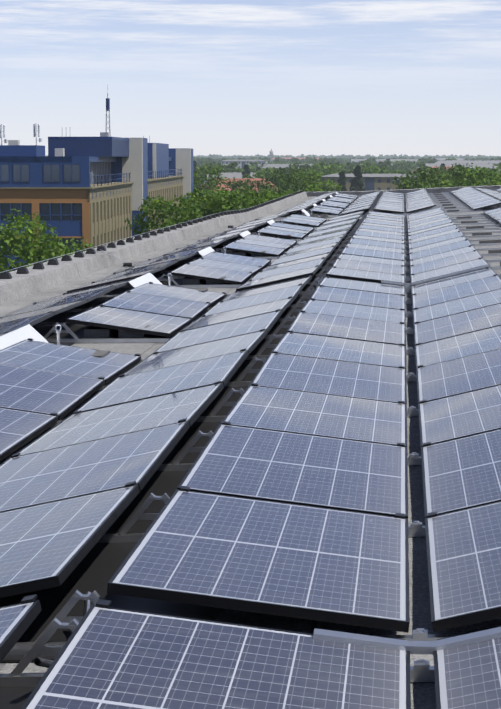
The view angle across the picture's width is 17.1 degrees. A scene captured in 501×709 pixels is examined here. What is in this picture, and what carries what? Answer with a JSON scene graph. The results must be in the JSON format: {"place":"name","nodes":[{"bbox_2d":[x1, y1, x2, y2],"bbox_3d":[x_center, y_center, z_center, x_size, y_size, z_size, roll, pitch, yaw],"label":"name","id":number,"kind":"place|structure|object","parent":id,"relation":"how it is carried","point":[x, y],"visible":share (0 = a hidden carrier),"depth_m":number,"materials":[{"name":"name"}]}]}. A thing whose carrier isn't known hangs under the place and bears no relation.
{"place":"outdoors","nodes":[
{"label":"outdoors","id":0,"kind":"place"},
{"bbox_2d":[0,0,500,156],"label":"sky","id":1,"kind":"structure","parent":0,"point":[421,78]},
{"bbox_3d":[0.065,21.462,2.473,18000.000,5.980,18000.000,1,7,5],"label":"terrain ground","id":2,"kind":"structure","parent":0,"visible":0},
{"bbox_2d":[0,209,73,271],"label":"tree","id":3,"kind":"object","parent":2,"relation":"on","point":[25,251],"visible":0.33,"depth_m":93.21,"materials":[{"name":"green plant"}]},
{"bbox_2d":[13,236,93,270],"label":"tree","id":4,"kind":"object","parent":2,"relation":"on","point":[75,246],"visible":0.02,"depth_m":97.39,"materials":[{"name":"green plant"}]},
{"bbox_2d":[0,85,193,271],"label":"blue office building","id":5,"kind":"structure","parent":2,"relation":"on","point":[94,191],"depth_m":159.82,"materials":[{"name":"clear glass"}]},
{"bbox_2d":[125,194,202,235],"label":"tree","id":6,"kind":"object","parent":2,"relation":"on","point":[158,207],"visible":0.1,"depth_m":110.36,"materials":[{"name":"green plant"}]},
{"bbox_2d":[193,160,197,177],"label":"building","id":7,"kind":"structure","parent":2,"relation":"on","point":[194,166],"depth_m":799.94,"materials":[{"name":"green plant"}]},
{"bbox_2d":[166,186,239,223],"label":"tree","id":8,"kind":"object","parent":2,"relation":"on","point":[216,201],"visible":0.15,"depth_m":113.88,"materials":[{"name":"green plant"}]},
{"bbox_2d":[204,172,254,183],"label":"building","id":9,"kind":"structure","parent":2,"relation":"on","point":[233,174],"depth_m":697.22,"materials":[{"name":"grey tile"}]},
{"bbox_2d":[202,187,262,215],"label":"tree","id":10,"kind":"object","parent":2,"relation":"on","point":[246,200],"visible":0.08,"depth_m":116.73,"materials":[{"name":"green plant"}]},
{"bbox_2d":[199,178,279,215],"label":"tree","id":11,"kind":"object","parent":2,"relation":"on","point":[238,179],"depth_m":457.97,"materials":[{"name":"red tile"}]},
{"bbox_2d":[221,160,267,169],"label":"building","id":12,"kind":"structure","parent":2,"relation":"on","point":[241,163],"depth_m":1384.61,"materials":[{"name":"grey tile"}]},
{"bbox_2d":[241,164,249,176],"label":"conifer tree","id":13,"kind":"object","parent":2,"relation":"on","point":[246,168],"visible":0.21,"depth_m":638.47,"materials":[{"name":"green plant"}]},
{"bbox_2d":[0,185,500,708],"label":"hall roof","id":14,"kind":"structure","parent":2,"relation":"on","point":[32,287],"depth_m":19.72,"materials":[{"name":"concrete"}]},
{"bbox_2d":[0,324,48,349],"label":"wind deflector","id":15,"kind":"object","parent":14,"relation":"on","point":[26,332],"visible":0.17,"depth_m":14.14,"materials":[{"name":"silver metal"}]},
{"bbox_2d":[55,324,61,343],"bbox_3d":[-1.691,-0.128,14.709,0.180,0.281,0.180,1,7,5],"label":"support post","id":16,"kind":"object","parent":14,"relation":"on","point":[58,332],"visible":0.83,"depth_m":14.69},
{"bbox_2d":[129,273,162,287],"bbox_3d":[-1.224,-0.837,20.810,0.320,0.263,1.730,1,7,5],"label":"wind deflector","id":17,"kind":"object","parent":14,"relation":"on","point":[142,280],"visible":0.21,"depth_m":20.92,"materials":[{"name":"silver metal"}]},
{"bbox_2d":[0,190,302,278],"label":"parapet wall","id":18,"kind":"structure","parent":14,"relation":"on","point":[23,270],"depth_m":31.59,"materials":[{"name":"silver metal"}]},
{"bbox_2d":[0,275,311,597],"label":"solar panels","id":19,"kind":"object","parent":14,"relation":"on","point":[74,484],"depth_m":8.68,"materials":[{"name":"blue glass"}]},
{"bbox_2d":[100,226,233,270],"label":"roof conductor weights","id":20,"kind":"object","parent":14,"relation":"on","point":[127,265],"visible":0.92,"depth_m":27.75,"materials":[{"name":"silver metal"}]},
{"bbox_2d":[167,273,171,285],"bbox_3d":[-1.050,-0.924,21.699,0.180,0.281,0.180,1,7,5],"label":"support post","id":21,"kind":"object","parent":14,"relation":"on","point":[169,280],"visible":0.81,"depth_m":21.68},
{"bbox_2d":[33,215,365,667],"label":"cable conduits","id":22,"kind":"object","parent":14,"relation":"on","point":[41,662],"visible":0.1,"depth_m":5.05,"materials":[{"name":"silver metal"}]},
{"bbox_2d":[198,247,214,255],"bbox_3d":[-0.607,-1.610,27.538,0.320,0.262,1.730,1,7,5],"label":"wind deflector","id":23,"kind":"object","parent":14,"relation":"on","point":[205,251],"visible":0.21,"depth_m":27.50,"materials":[{"name":"silver metal"}]},
{"bbox_2d":[240,230,250,237],"bbox_3d":[0.010,-2.384,34.265,0.320,0.262,1.730,1,7,5],"label":"wind deflector","id":24,"kind":"object","parent":14,"relation":"on","point":[244,233],"visible":0.25,"depth_m":34.20,"materials":[{"name":"silver metal"}]},
{"bbox_2d":[0,190,500,708],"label":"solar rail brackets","id":25,"kind":"object","parent":14,"relation":"on","point":[48,632],"visible":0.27,"depth_m":7.45,"materials":[{"name":"grey metal"}]},
{"bbox_2d":[0,594,41,662],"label":"pv row","id":26,"kind":"structure","parent":25,"relation":"on","point":[16,620],"depth_m":5.03,"materials":[{"name":"blue glass"}]},
{"bbox_2d":[0,277,137,335],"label":"solar panels","id":27,"kind":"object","parent":25,"relation":"on","point":[34,313],"depth_m":17.55,"materials":[{"name":"blue glass"}]},
{"bbox_2d":[0,282,226,460],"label":"solar panels","id":28,"kind":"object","parent":25,"relation":"on","point":[44,386],"depth_m":13.03,"materials":[{"name":"blue glass"}]},
{"bbox_2d":[67,212,288,292],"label":"solar panels","id":29,"kind":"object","parent":25,"relation":"on","point":[159,263],"depth_m":26.85,"materials":[{"name":"blue glass"}]},
{"bbox_2d":[21,599,410,708],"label":"pv row","id":30,"kind":"structure","parent":25,"relation":"on","point":[107,657],"depth_m":4.73,"materials":[{"name":"blue glass"}]},
{"bbox_2d":[170,214,326,284],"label":"solar panels","id":31,"kind":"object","parent":25,"relation":"on","point":[232,268],"depth_m":27.72,"materials":[{"name":"blue glass"}]},
{"bbox_2d":[107,276,409,632],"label":"solar panels","id":32,"kind":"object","parent":25,"relation":"on","point":[289,497],"depth_m":7.34,"materials":[{"name":"blue glass"}]},
{"bbox_2d":[279,191,336,213],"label":"solar panels","id":33,"kind":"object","parent":25,"relation":"on","point":[307,203],"depth_m":64.43,"materials":[{"name":"blue glass"}]},
{"bbox_2d":[309,193,358,214],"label":"solar panels","id":34,"kind":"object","parent":25,"relation":"on","point":[333,202],"depth_m":64.67,"materials":[{"name":"blue glass"}]},
{"bbox_2d":[326,211,404,284],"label":"solar panels","id":35,"kind":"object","parent":25,"relation":"on","point":[373,250],"depth_m":26.76,"materials":[{"name":"blue glass"}]},
{"bbox_2d":[374,191,403,212],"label":"solar panels","id":36,"kind":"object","parent":25,"relation":"on","point":[391,201],"depth_m":63.74,"materials":[{"name":"blue glass"}]},
{"bbox_2d":[313,206,500,654],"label":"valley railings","id":37,"kind":"object","parent":25,"relation":"on","point":[421,647],"visible":0.85,"depth_m":5.09,"materials":[{"name":"silver metal"}]},
{"bbox_2d":[405,188,435,212],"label":"solar panels","id":38,"kind":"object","parent":25,"relation":"on","point":[419,199],"depth_m":63.46,"materials":[{"name":"blue glass"}]},
{"bbox_2d":[407,207,488,284],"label":"solar panels","id":39,"kind":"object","parent":25,"relation":"on","point":[440,244],"depth_m":26.85,"materials":[{"name":"blue glass"}]},
{"bbox_2d":[411,267,500,631],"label":"solar panels","id":40,"kind":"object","parent":25,"relation":"on","point":[457,329],"depth_m":8.68,"materials":[{"name":"blue glass"}]},
{"bbox_2d":[433,637,500,708],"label":"pv row","id":41,"kind":"structure","parent":25,"relation":"on","point":[467,676],"depth_m":4.76,"materials":[{"name":"blue glass"}]},
{"bbox_2d":[449,186,500,209],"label":"solar panels","id":42,"kind":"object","parent":25,"relation":"on","point":[473,198],"depth_m":63.59,"materials":[{"name":"blue glass"}]},
{"bbox_2d":[484,208,500,223],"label":"pv row","id":43,"kind":"structure","parent":25,"relation":"on","point":[494,214],"depth_m":44.36,"materials":[{"name":"blue glass"}]},
{"bbox_2d":[84,192,500,356],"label":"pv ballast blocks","id":44,"kind":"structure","parent":14,"relation":"on","point":[94,332],"depth_m":22.83,"materials":[{"name":"grey concrete"}]},
{"bbox_2d":[236,211,363,290],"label":"solar panels","id":45,"kind":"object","parent":14,"relation":"on","point":[310,253],"depth_m":26.72,"materials":[{"name":"blue glass"}]},
{"bbox_2d":[339,191,380,215],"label":"solar panels","id":46,"kind":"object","parent":14,"relation":"on","point":[363,202],"depth_m":63.71,"materials":[{"name":"blue glass"}]},
{"bbox_2d":[472,187,500,200],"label":"pv row","id":47,"kind":"structure","parent":14,"relation":"on","point":[493,193],"depth_m":72.47,"materials":[{"name":"blue glass"}]},
{"bbox_2d":[232,189,285,209],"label":"tree","id":48,"kind":"object","parent":2,"relation":"on","point":[268,194],"visible":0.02,"depth_m":134.34,"materials":[{"name":"green plant"}]},
{"bbox_2d":[242,196,276,208],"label":"tree","id":49,"kind":"object","parent":2,"relation":"on","point":[269,199],"depth_m":118.67,"materials":[{"name":"green plant"}]},
{"bbox_2d":[253,190,291,201],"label":"tree","id":50,"kind":"object","parent":2,"relation":"on","point":[281,194],"depth_m":148.70,"materials":[{"name":"green plant"}]},
{"bbox_2d":[46,154,500,158],"bbox_3d":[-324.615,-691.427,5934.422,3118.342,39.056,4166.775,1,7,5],"label":"trees","id":51,"kind":"object","parent":2,"relation":"on","point":[214,156],"visible":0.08,"depth_m":4477.91,"materials":[{"name":"green plant"}]},
{"bbox_2d":[272,191,293,197],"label":"tree","id":52,"kind":"object","parent":2,"relation":"on","point":[284,194],"visible":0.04,"depth_m":163.65,"materials":[{"name":"green plant"}]},
{"bbox_2d":[259,164,311,169],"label":"building","id":53,"kind":"structure","parent":2,"relation":"on","point":[276,166],"depth_m":1143.15,"materials":[{"name":"grey tile"}]},
{"bbox_2d":[336,171,347,190],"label":"conifer tree","id":54,"kind":"object","parent":2,"relation":"on","point":[342,179],"visible":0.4,"depth_m":570.71,"materials":[{"name":"green plant"}]},
{"bbox_2d":[193,163,500,216],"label":"trees","id":55,"kind":"object","parent":2,"relation":"on","point":[304,182],"visible":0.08,"depth_m":278.02,"materials":[{"name":"green plant"}]},
{"bbox_2d":[193,156,500,166],"bbox_3d":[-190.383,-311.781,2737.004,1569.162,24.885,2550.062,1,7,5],"label":"trees","id":56,"kind":"object","parent":2,"relation":"on","point":[198,160],"visible":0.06,"depth_m":1917.52,"materials":[{"name":"green plant"}]},
{"bbox_2d":[194,160,500,180],"bbox_3d":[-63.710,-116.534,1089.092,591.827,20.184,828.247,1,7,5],"label":"trees","id":57,"kind":"object","parent":2,"relation":"on","point":[404,166],"visible":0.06,"depth_m":933.14,"materials":[{"name":"green plant"}]},
{"bbox_2d":[349,165,365,190],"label":"conifer tree","id":58,"kind":"object","parent":2,"relation":"on","point":[357,184],"visible":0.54,"depth_m":555.21,"materials":[{"name":"green plant"}]},
{"bbox_2d":[320,174,417,191],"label":"building","id":59,"kind":"structure","parent":2,"relation":"on","point":[372,182],"depth_m":590.05,"materials":[{"name":"grey tile"}]},
{"bbox_2d":[242,165,500,191],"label":"trees","id":60,"kind":"object","parent":2,"relation":"on","point":[376,169],"depth_m":622.78,"materials":[{"name":"green plant"}]},
{"bbox_2d":[351,159,417,165],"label":"building","id":61,"kind":"structure","parent":2,"relation":"on","point":[377,160],"depth_m":2076.01,"materials":[{"name":"grey tile"}]},
{"bbox_2d":[411,166,453,172],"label":"building","id":62,"kind":"structure","parent":2,"relation":"on","point":[435,167],"depth_m":987.62,"materials":[{"name":"grey tile"}]},
{"bbox_2d":[421,158,464,160],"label":"building","id":63,"kind":"structure","parent":2,"relation":"on","point":[438,159],"depth_m":2562.58,"materials":[{"name":"grey tile"}]},
{"bbox_2d":[417,163,499,168],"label":"building","id":64,"kind":"structure","parent":2,"relation":"on","point":[487,165],"depth_m":1231.66,"materials":[{"name":"grey tile"}]},
{"bbox_2d":[435,160,500,164],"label":"building","id":65,"kind":"structure","parent":2,"relation":"on","point":[495,162],"depth_m":1673.12,"materials":[{"name":"grey tile"}]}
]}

